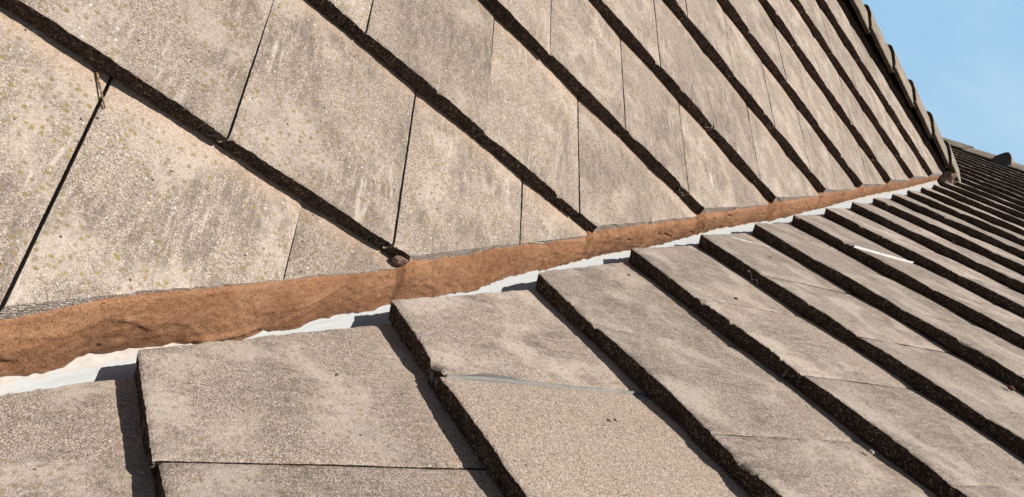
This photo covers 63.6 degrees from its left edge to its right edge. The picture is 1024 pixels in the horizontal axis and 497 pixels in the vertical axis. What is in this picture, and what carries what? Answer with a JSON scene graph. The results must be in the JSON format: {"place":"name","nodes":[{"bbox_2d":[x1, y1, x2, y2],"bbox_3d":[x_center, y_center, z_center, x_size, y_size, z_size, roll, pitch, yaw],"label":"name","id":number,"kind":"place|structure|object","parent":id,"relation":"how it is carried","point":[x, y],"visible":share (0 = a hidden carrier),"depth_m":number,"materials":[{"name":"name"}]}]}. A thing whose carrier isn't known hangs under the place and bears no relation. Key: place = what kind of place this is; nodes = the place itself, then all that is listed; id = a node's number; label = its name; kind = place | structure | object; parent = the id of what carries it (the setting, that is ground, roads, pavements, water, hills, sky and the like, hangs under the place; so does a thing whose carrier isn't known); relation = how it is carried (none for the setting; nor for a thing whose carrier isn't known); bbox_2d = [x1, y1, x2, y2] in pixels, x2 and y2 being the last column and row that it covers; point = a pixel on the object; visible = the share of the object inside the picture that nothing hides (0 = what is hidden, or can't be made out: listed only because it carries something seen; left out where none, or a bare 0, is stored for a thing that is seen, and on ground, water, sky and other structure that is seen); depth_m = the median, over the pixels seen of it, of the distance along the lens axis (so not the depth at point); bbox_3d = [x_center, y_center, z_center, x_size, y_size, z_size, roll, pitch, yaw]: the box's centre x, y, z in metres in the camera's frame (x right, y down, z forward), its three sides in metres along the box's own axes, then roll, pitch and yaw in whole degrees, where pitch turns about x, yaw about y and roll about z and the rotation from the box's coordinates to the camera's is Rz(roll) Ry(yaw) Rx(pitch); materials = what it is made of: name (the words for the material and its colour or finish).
{"place":"outdoors","nodes":[
{"label":"outdoors","id":0,"kind":"place"},
{"bbox_2d":[862,0,1023,164],"label":"sky","id":1,"kind":"structure","parent":0,"point":[964,59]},
{"bbox_2d":[922,182,1023,248],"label":"roof underlay","id":2,"kind":"object","parent":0,"point":[983,210],"depth_m":5.16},
{"bbox_2d":[0,76,302,319],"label":"concrete tile","id":3,"kind":"object","parent":2,"relation":"on","point":[148,196],"visible":0.68,"depth_m":0.98,"materials":[{"name":"concrete"}]},
{"bbox_2d":[198,0,415,246],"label":"concrete tile","id":4,"kind":"object","parent":3,"relation":"on","point":[321,121],"visible":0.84,"depth_m":1.23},
{"bbox_2d":[308,0,371,35],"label":"concrete tile","id":5,"kind":"object","parent":4,"relation":"on","point":[354,14],"visible":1,"depth_m":1.33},
{"bbox_2d":[342,0,493,135],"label":"concrete tile","id":6,"kind":"object","parent":4,"relation":"on","point":[437,53],"visible":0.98,"depth_m":1.49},
{"bbox_2d":[481,0,550,56],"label":"concrete tile","id":7,"kind":"object","parent":6,"relation":"on","point":[526,23],"visible":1,"depth_m":1.76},
{"bbox_2d":[283,200,397,279],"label":"concrete tile","id":8,"kind":"object","parent":3,"relation":"on","point":[322,244],"visible":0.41,"depth_m":1.19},
{"bbox_2d":[368,89,521,261],"bbox_3d":[-0.098,-0.103,1.461,0.323,0.068,0.407,36,48,-37],"label":"concrete tile","id":9,"kind":"object","parent":8,"relation":"on","point":[460,191],"visible":0.71,"depth_m":1.43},
{"bbox_2d":[463,14,578,215],"bbox_3d":[0.033,-0.309,1.729,0.324,0.071,0.408,37,47,-37],"label":"concrete tile","id":10,"kind":"object","parent":9,"relation":"on","point":[530,136],"visible":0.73,"depth_m":1.69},
{"bbox_2d":[519,178,586,244],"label":"concrete tile","id":11,"kind":"object","parent":9,"relation":"on","point":[543,220],"visible":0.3,"depth_m":1.63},
{"bbox_2d":[561,95,651,232],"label":"concrete tile","id":12,"kind":"object","parent":11,"relation":"on","point":[613,187],"visible":0.59,"depth_m":1.88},
{"bbox_2d":[533,0,624,131],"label":"concrete tile","id":13,"kind":"object","parent":12,"relation":"on","point":[582,60],"visible":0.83,"depth_m":1.94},
{"bbox_2d":[590,0,659,68],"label":"concrete tile","id":14,"kind":"object","parent":13,"relation":"on","point":[632,23],"visible":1,"depth_m":2.20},
{"bbox_2d":[610,35,688,193],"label":"concrete tile","id":15,"kind":"object","parent":12,"relation":"on","point":[651,134],"visible":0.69,"depth_m":2.13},
{"bbox_2d":[647,0,712,128],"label":"concrete tile","id":16,"kind":"object","parent":15,"relation":"on","point":[680,71],"visible":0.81,"depth_m":2.39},
{"bbox_2d":[664,0,686,18],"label":"concrete tile","id":17,"kind":"object","parent":16,"relation":"on","point":[675,6],"visible":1,"depth_m":2.49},
{"bbox_2d":[675,0,733,75],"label":"concrete tile","id":18,"kind":"object","parent":16,"relation":"on","point":[703,22],"visible":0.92,"depth_m":2.64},
{"bbox_2d":[718,0,749,33],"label":"concrete tile","id":19,"kind":"object","parent":18,"relation":"on","point":[736,10],"visible":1,"depth_m":2.92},
{"bbox_2d":[647,164,696,224],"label":"concrete tile","id":20,"kind":"object","parent":12,"relation":"on","point":[668,203],"visible":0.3,"depth_m":2.09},
{"bbox_2d":[674,99,736,214],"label":"concrete tile","id":21,"kind":"object","parent":20,"relation":"on","point":[709,178],"visible":0.68,"depth_m":2.32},
{"bbox_2d":[701,48,759,181],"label":"concrete tile","id":22,"kind":"object","parent":21,"relation":"on","point":[729,132],"visible":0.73,"depth_m":2.57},
{"bbox_2d":[721,5,773,127],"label":"concrete tile","id":23,"kind":"object","parent":22,"relation":"on","point":[747,81],"visible":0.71,"depth_m":2.84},
{"bbox_2d":[740,0,785,82],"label":"concrete tile","id":24,"kind":"object","parent":23,"relation":"on","point":[760,37],"visible":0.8,"depth_m":3.10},
{"bbox_2d":[759,0,796,44],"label":"concrete tile","id":25,"kind":"object","parent":24,"relation":"on","point":[778,12],"visible":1,"depth_m":3.35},
{"bbox_2d":[728,156,768,210],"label":"concrete tile","id":26,"kind":"object","parent":21,"relation":"on","point":[748,193],"visible":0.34,"depth_m":2.54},
{"bbox_2d":[746,102,794,202],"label":"concrete tile","id":27,"kind":"object","parent":26,"relation":"on","point":[773,184],"visible":0.65,"depth_m":2.76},
{"bbox_2d":[760,58,810,172],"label":"concrete tile","id":28,"kind":"object","parent":27,"relation":"on","point":[785,131],"visible":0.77,"depth_m":3.02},
{"bbox_2d":[772,20,818,126],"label":"concrete tile","id":29,"kind":"object","parent":28,"relation":"on","point":[795,86],"visible":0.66,"depth_m":3.28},
{"bbox_2d":[786,0,825,86],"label":"concrete tile","id":30,"kind":"object","parent":29,"relation":"on","point":[804,48],"visible":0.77,"depth_m":3.55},
{"bbox_2d":[797,0,831,53],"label":"concrete tile","id":31,"kind":"object","parent":30,"relation":"on","point":[811,15],"visible":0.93,"depth_m":3.80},
{"bbox_2d":[817,0,837,23],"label":"concrete tile","id":32,"kind":"object","parent":31,"relation":"on","point":[827,7],"visible":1,"depth_m":4.08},
{"bbox_2d":[784,150,818,199],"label":"concrete tile","id":33,"kind":"object","parent":27,"relation":"on","point":[803,186],"visible":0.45,"depth_m":2.98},
{"bbox_2d":[795,104,836,193],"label":"concrete tile","id":34,"kind":"object","parent":33,"relation":"on","point":[820,176],"visible":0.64,"depth_m":3.20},
{"bbox_2d":[803,64,847,165],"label":"concrete tile","id":35,"kind":"object","parent":34,"relation":"on","point":[827,131],"visible":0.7,"depth_m":3.46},
{"bbox_2d":[811,32,851,124],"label":"concrete tile","id":36,"kind":"object","parent":35,"relation":"on","point":[832,90],"visible":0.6,"depth_m":3.73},
{"bbox_2d":[826,147,854,191],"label":"concrete tile","id":37,"kind":"object","parent":34,"relation":"on","point":[843,180],"visible":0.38,"depth_m":3.43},
{"bbox_2d":[831,104,869,186],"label":"concrete tile","id":38,"kind":"object","parent":37,"relation":"on","point":[854,169],"visible":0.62,"depth_m":3.64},
{"bbox_2d":[837,71,876,159],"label":"concrete tile","id":39,"kind":"object","parent":38,"relation":"on","point":[858,128],"visible":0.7,"depth_m":3.90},
{"bbox_2d":[817,1,856,90],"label":"concrete tile","id":40,"kind":"object","parent":39,"relation":"on","point":[837,56],"visible":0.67,"depth_m":4.00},
{"bbox_2d":[857,141,883,187],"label":"concrete tile","id":41,"kind":"object","parent":38,"relation":"on","point":[874,176],"visible":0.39,"depth_m":3.87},
{"bbox_2d":[0,262,574,395],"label":"valley sheet","id":42,"kind":"object","parent":2,"relation":"on","point":[94,367],"visible":0.2,"depth_m":0.96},
{"bbox_2d":[572,197,866,267],"bbox_3d":[0.892,-0.100,2.757,0.220,1.165,2.474,40,3,25],"label":"valley sheet","id":43,"kind":"object","parent":42,"relation":"on","point":[619,257],"visible":0.2,"depth_m":2.29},
{"bbox_2d":[865,180,960,203],"bbox_3d":[2.342,-0.350,4.753,0.220,1.065,2.255,40,3,25],"label":"valley sheet","id":44,"kind":"object","parent":43,"relation":"on","point":[869,198],"visible":0.25,"depth_m":4.49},
{"bbox_2d":[0,174,939,376],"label":"valley mortar","id":45,"kind":"object","parent":2,"relation":"on","point":[45,342],"visible":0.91,"depth_m":1.13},
{"bbox_2d":[861,106,894,182],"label":"concrete tile","id":46,"kind":"object","parent":2,"relation":"on","point":[881,163],"visible":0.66,"depth_m":4.08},
{"bbox_2d":[841,39,878,124],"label":"concrete tile","id":47,"kind":"object","parent":46,"relation":"on","point":[861,94],"visible":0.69,"depth_m":4.17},
{"bbox_2d":[831,0,860,59],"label":"concrete tile","id":48,"kind":"object","parent":47,"relation":"on","point":[842,27],"visible":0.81,"depth_m":4.24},
{"bbox_2d":[882,138,905,182],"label":"concrete tile","id":49,"kind":"object","parent":46,"relation":"on","point":[898,172],"visible":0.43,"depth_m":4.32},
{"bbox_2d":[864,75,899,155],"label":"concrete tile","id":50,"kind":"object","parent":49,"relation":"on","point":[884,128],"visible":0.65,"depth_m":4.35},
{"bbox_2d":[850,25,881,93],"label":"concrete tile","id":51,"kind":"object","parent":50,"relation":"on","point":[864,63],"visible":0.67,"depth_m":4.43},
{"bbox_2d":[870,57,900,123],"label":"concrete tile","id":52,"kind":"object","parent":50,"relation":"on","point":[886,98],"visible":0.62,"depth_m":4.61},
{"bbox_2d":[837,0,946,176],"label":"ridge bedding","id":53,"kind":"object","parent":2,"relation":"on","point":[871,51],"visible":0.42,"depth_m":4.83,"materials":[{"name":"concrete"}]},
{"bbox_2d":[845,0,870,33],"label":"ridge tile","id":54,"kind":"object","parent":53,"relation":"on","point":[857,8],"visible":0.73,"depth_m":4.48,"materials":[{"name":"concrete"}]},
{"bbox_2d":[854,4,893,72],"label":"ridge tile","id":55,"kind":"object","parent":53,"relation":"on","point":[875,37],"visible":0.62,"depth_m":4.64,"materials":[{"name":"concrete"}]},
{"bbox_2d":[878,44,914,107],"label":"ridge tile","id":56,"kind":"object","parent":53,"relation":"on","point":[899,78],"visible":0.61,"depth_m":4.85,"materials":[{"name":"concrete"}]},
{"bbox_2d":[899,79,932,138],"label":"ridge tile","id":57,"kind":"object","parent":53,"relation":"on","point":[918,109],"visible":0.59,"depth_m":5.05,"materials":[{"name":"concrete"}]},
{"bbox_2d":[918,111,949,166],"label":"ridge tile","id":58,"kind":"object","parent":53,"relation":"on","point":[937,141],"visible":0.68,"depth_m":5.25,"materials":[{"name":"concrete"}]},
{"bbox_2d":[935,140,960,182],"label":"ridge tile","id":59,"kind":"object","parent":53,"relation":"on","point":[953,165],"visible":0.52,"depth_m":5.40,"materials":[{"name":"concrete"}]},
{"bbox_2d":[938,167,958,190],"bbox_3d":[2.893,-0.450,5.491,0.202,0.183,0.146,32,7,-66],"label":"ridge end mortar","id":60,"kind":"object","parent":2,"relation":"on","point":[950,176],"visible":0.39,"depth_m":5.43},
{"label":"bedding mortar","id":61,"kind":"object","parent":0,"visible":0},
{"bbox_2d":[0,378,155,496],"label":"concrete tile","id":62,"kind":"object","parent":61,"relation":"on","point":[79,440],"visible":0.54,"depth_m":0.78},
{"bbox_2d":[134,324,486,473],"bbox_3d":[-0.242,0.165,1.018,0.418,0.070,0.364,5,21,-31],"label":"concrete tile","id":63,"kind":"object","parent":62,"relation":"on","point":[291,399],"visible":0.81,"depth_m":0.93,"materials":[{"name":"concrete"}]},
{"bbox_2d":[389,290,648,395],"bbox_3d":[-0.003,0.132,1.321,0.418,0.070,0.370,5,21,-31],"label":"concrete tile","id":64,"kind":"object","parent":63,"relation":"on","point":[532,335],"visible":0.79,"depth_m":1.24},
{"bbox_2d":[535,262,742,348],"bbox_3d":[0.213,0.090,1.633,0.417,0.070,0.405,5,22,-32],"label":"concrete tile","id":65,"kind":"object","parent":64,"relation":"on","point":[610,296],"visible":0.81,"depth_m":1.53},
{"bbox_2d":[628,245,809,318],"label":"concrete tile","id":66,"kind":"object","parent":65,"relation":"on","point":[691,273],"visible":0.76,"depth_m":1.82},
{"bbox_2d":[698,233,859,296],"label":"concrete tile","id":67,"kind":"object","parent":66,"relation":"on","point":[742,257],"visible":0.78,"depth_m":2.12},
{"bbox_2d":[752,223,895,279],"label":"concrete tile","id":68,"kind":"object","parent":67,"relation":"on","point":[793,241],"visible":0.72,"depth_m":2.42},
{"bbox_2d":[791,214,923,266],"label":"concrete tile","id":69,"kind":"object","parent":68,"relation":"on","point":[832,232],"visible":0.76,"depth_m":2.72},
{"bbox_2d":[824,208,947,256],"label":"concrete tile","id":70,"kind":"object","parent":69,"relation":"on","point":[862,225],"visible":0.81,"depth_m":3.01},
{"bbox_2d":[850,202,963,246],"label":"concrete tile","id":71,"kind":"object","parent":70,"relation":"on","point":[894,222],"visible":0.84,"depth_m":3.30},
{"bbox_2d":[872,198,979,239],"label":"concrete tile","id":72,"kind":"object","parent":71,"relation":"on","point":[912,216],"visible":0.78,"depth_m":3.58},
{"bbox_2d":[875,198,923,214],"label":"concrete tile","id":73,"kind":"object","parent":72,"relation":"on","point":[893,202],"visible":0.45,"depth_m":3.85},
{"bbox_2d":[891,195,990,232],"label":"concrete tile","id":74,"kind":"object","parent":73,"relation":"on","point":[936,214],"visible":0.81,"depth_m":3.87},
{"bbox_2d":[938,218,1023,249],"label":"concrete tile","id":75,"kind":"object","parent":72,"relation":"on","point":[991,238],"visible":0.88,"depth_m":3.63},
{"bbox_2d":[954,213,1023,239],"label":"concrete tile","id":76,"kind":"object","parent":75,"relation":"on","point":[1000,231],"visible":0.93,"depth_m":3.92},
{"bbox_2d":[900,230,1023,275],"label":"concrete tile","id":77,"kind":"object","parent":70,"relation":"on","point":[963,255],"visible":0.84,"depth_m":3.06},
{"bbox_2d":[920,223,1023,261],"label":"concrete tile","id":78,"kind":"object","parent":77,"relation":"on","point":[977,245],"visible":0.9,"depth_m":3.34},
{"bbox_2d":[984,252,1023,273],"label":"concrete tile","id":79,"kind":"object","parent":77,"relation":"on","point":[1016,265],"visible":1,"depth_m":3.15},
{"bbox_2d":[841,247,1003,307],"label":"concrete tile","id":80,"kind":"object","parent":68,"relation":"on","point":[918,278],"visible":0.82,"depth_m":2.47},
{"bbox_2d":[873,237,1022,292],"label":"concrete tile","id":81,"kind":"object","parent":80,"relation":"on","point":[943,265],"visible":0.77,"depth_m":2.77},
{"bbox_2d":[947,274,1023,316],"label":"concrete tile","id":82,"kind":"object","parent":80,"relation":"on","point":[1010,300],"visible":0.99,"depth_m":2.54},
{"bbox_2d":[967,262,1023,292],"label":"concrete tile","id":83,"kind":"object","parent":82,"relation":"on","point":[1014,280],"visible":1,"depth_m":2.84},
{"bbox_2d":[681,295,916,389],"bbox_3d":[0.591,0.195,1.659,0.418,0.070,0.326,5,21,-31],"label":"concrete tile","id":84,"kind":"object","parent":65,"relation":"on","point":[798,349],"visible":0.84,"depth_m":1.58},
{"bbox_2d":[748,274,958,354],"bbox_3d":[0.812,0.160,1.954,0.417,0.070,0.326,5,21,-31],"label":"concrete tile","id":85,"kind":"object","parent":84,"relation":"on","point":[842,315],"visible":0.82,"depth_m":1.88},
{"bbox_2d":[803,258,984,327],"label":"concrete tile","id":86,"kind":"object","parent":85,"relation":"on","point":[886,294],"visible":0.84,"depth_m":2.18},
{"bbox_2d":[843,335,1023,425],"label":"concrete tile","id":87,"kind":"object","parent":84,"relation":"on","point":[962,387],"visible":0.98,"depth_m":1.65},
{"bbox_2d":[889,309,1023,379],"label":"concrete tile","id":88,"kind":"object","parent":87,"relation":"on","point":[990,351],"visible":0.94,"depth_m":1.94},
{"bbox_2d":[922,289,1023,345],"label":"concrete tile","id":89,"kind":"object","parent":88,"relation":"on","point":[1005,323],"visible":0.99,"depth_m":2.23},
{"bbox_2d":[998,372,1023,391],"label":"concrete tile","id":90,"kind":"object","parent":87,"relation":"on","point":[1017,382],"visible":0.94,"depth_m":1.77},
{"bbox_2d":[427,371,752,496],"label":"concrete tile","id":91,"kind":"object","parent":63,"relation":"on","point":[523,440],"visible":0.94,"depth_m":1.03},
{"bbox_2d":[445,374,647,395],"bbox_3d":[0.056,0.194,1.158,0.336,0.142,0.013,36,4,-37],"label":"lead strip","id":92,"kind":"object","parent":91,"relation":"on","point":[491,378],"visible":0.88,"depth_m":1.12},
{"bbox_2d":[583,325,869,443],"bbox_3d":[0.366,0.228,1.367,0.417,0.070,0.326,5,22,-31],"label":"concrete tile","id":93,"kind":"object","parent":91,"relation":"on","point":[707,390],"visible":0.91,"depth_m":1.30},
{"bbox_2d":[785,373,1023,492],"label":"concrete tile","id":94,"kind":"object","parent":93,"relation":"on","point":[920,436],"visible":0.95,"depth_m":1.35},
{"bbox_2d":[967,415,1023,457],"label":"concrete tile","id":95,"kind":"object","parent":94,"relation":"on","point":[1009,434],"visible":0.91,"depth_m":1.46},
{"bbox_2d":[152,463,503,496],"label":"concrete tile","id":96,"kind":"object","parent":62,"relation":"on","point":[200,480],"visible":0.78,"depth_m":0.81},
{"bbox_2d":[907,192,999,226],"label":"concrete tile","id":97,"kind":"object","parent":61,"relation":"on","point":[948,209],"visible":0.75,"depth_m":4.16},
{"bbox_2d":[967,210,1023,232],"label":"concrete tile","id":98,"kind":"object","parent":97,"relation":"on","point":[1015,228],"visible":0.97,"depth_m":4.22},
{"bbox_2d":[978,206,1023,226],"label":"concrete tile","id":99,"kind":"object","parent":98,"relation":"on","point":[1014,219],"visible":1,"depth_m":4.52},
{"bbox_2d":[921,190,1008,221],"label":"concrete tile","id":100,"kind":"object","parent":61,"relation":"on","point":[956,203],"visible":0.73,"depth_m":4.45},
{"bbox_2d":[933,187,1012,215],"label":"concrete tile","id":101,"kind":"object","parent":61,"relation":"on","point":[970,201],"visible":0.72,"depth_m":4.75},
{"bbox_2d":[946,185,1022,212],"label":"concrete tile","id":102,"kind":"object","parent":61,"relation":"on","point":[972,195],"visible":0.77,"depth_m":5.04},
{"bbox_2d":[957,184,1016,204],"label":"concrete tile","id":103,"kind":"object","parent":102,"relation":"on","point":[981,193],"visible":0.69,"depth_m":5.33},
{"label":"concrete tile","id":104,"kind":"object","parent":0,"visible":0},
{"bbox_2d":[960,155,989,165],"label":"concrete tile","id":105,"kind":"object","parent":104,"relation":"on","point":[978,161],"visible":0.33,"depth_m":8.16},
{"bbox_2d":[966,155,995,165],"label":"concrete tile","id":106,"kind":"object","parent":105,"relation":"on","point":[985,161],"visible":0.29,"depth_m":8.46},
{"bbox_2d":[990,152,1013,168],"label":"ridge end","id":107,"kind":"structure","parent":106,"relation":"on","point":[1005,159],"depth_m":8.60,"materials":[{"name":"concrete"}]},
{"label":"concrete tile","id":108,"kind":"object","parent":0,"visible":0},
{"bbox_2d":[0,6,109,303],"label":"concrete tile","id":109,"kind":"object","parent":108,"relation":"on","point":[50,94],"visible":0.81,"depth_m":0.91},
{"bbox_2d":[0,0,272,140],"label":"concrete tile","id":110,"kind":"object","parent":109,"relation":"on","point":[188,63],"visible":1,"depth_m":1.04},
{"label":"concrete tile","id":111,"kind":"object","parent":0,"visible":0},
{"bbox_2d":[884,106,915,178],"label":"concrete tile","id":112,"kind":"object","parent":111,"relation":"on","point":[904,160],"visible":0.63,"depth_m":4.53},
{"bbox_2d":[890,89,918,152],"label":"concrete tile","id":113,"kind":"object","parent":112,"relation":"on","point":[904,127],"visible":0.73,"depth_m":4.78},
{"bbox_2d":[903,136,924,179],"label":"concrete tile","id":114,"kind":"object","parent":112,"relation":"on","point":[917,167],"visible":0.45,"depth_m":4.76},
{"bbox_2d":[907,117,933,175],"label":"concrete tile","id":115,"kind":"object","parent":114,"relation":"on","point":[922,157],"visible":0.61,"depth_m":4.96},
{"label":"concrete tile","id":116,"kind":"object","parent":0,"visible":0},
{"bbox_2d":[689,428,939,496],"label":"concrete tile","id":117,"kind":"object","parent":116,"relation":"on","point":[768,467],"visible":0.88,"depth_m":1.13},
{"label":"concrete tile","id":118,"kind":"object","parent":116,"relation":"on","visible":0},
{"bbox_2d":[925,478,1023,496],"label":"concrete tile","id":119,"kind":"object","parent":118,"relation":"on","point":[980,491],"visible":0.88,"depth_m":1.20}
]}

